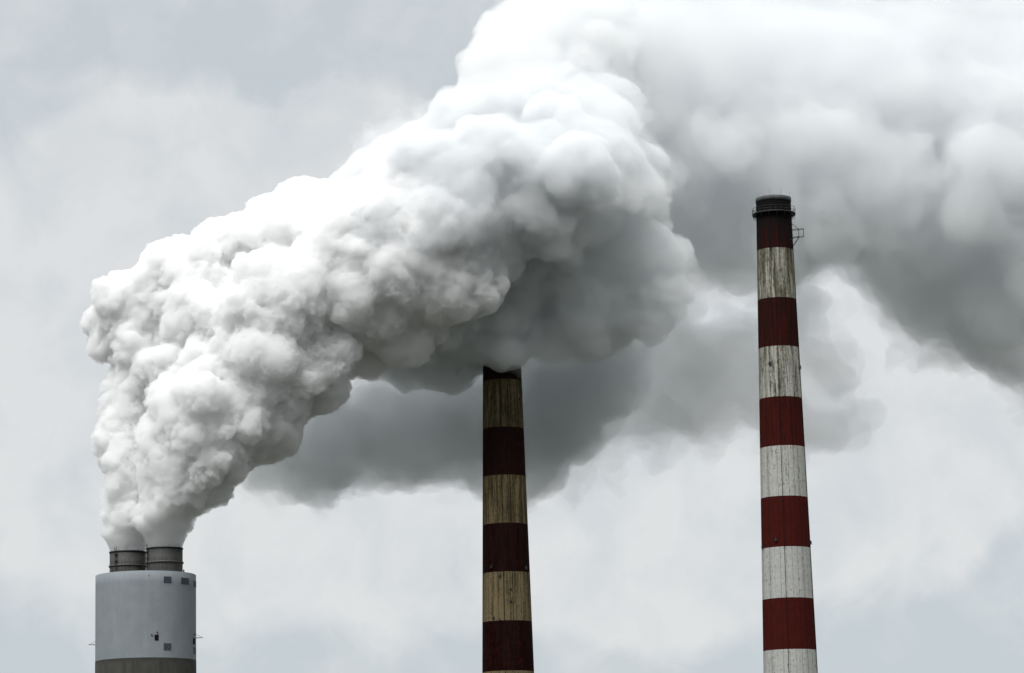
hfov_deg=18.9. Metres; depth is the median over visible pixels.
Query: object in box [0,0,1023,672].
sky
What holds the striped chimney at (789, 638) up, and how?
on the ground
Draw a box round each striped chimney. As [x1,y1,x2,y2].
[479,331,533,672]
[752,190,817,672]
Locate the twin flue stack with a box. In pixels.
[88,544,202,672]
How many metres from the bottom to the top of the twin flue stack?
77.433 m
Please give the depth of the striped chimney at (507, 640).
672.89 m

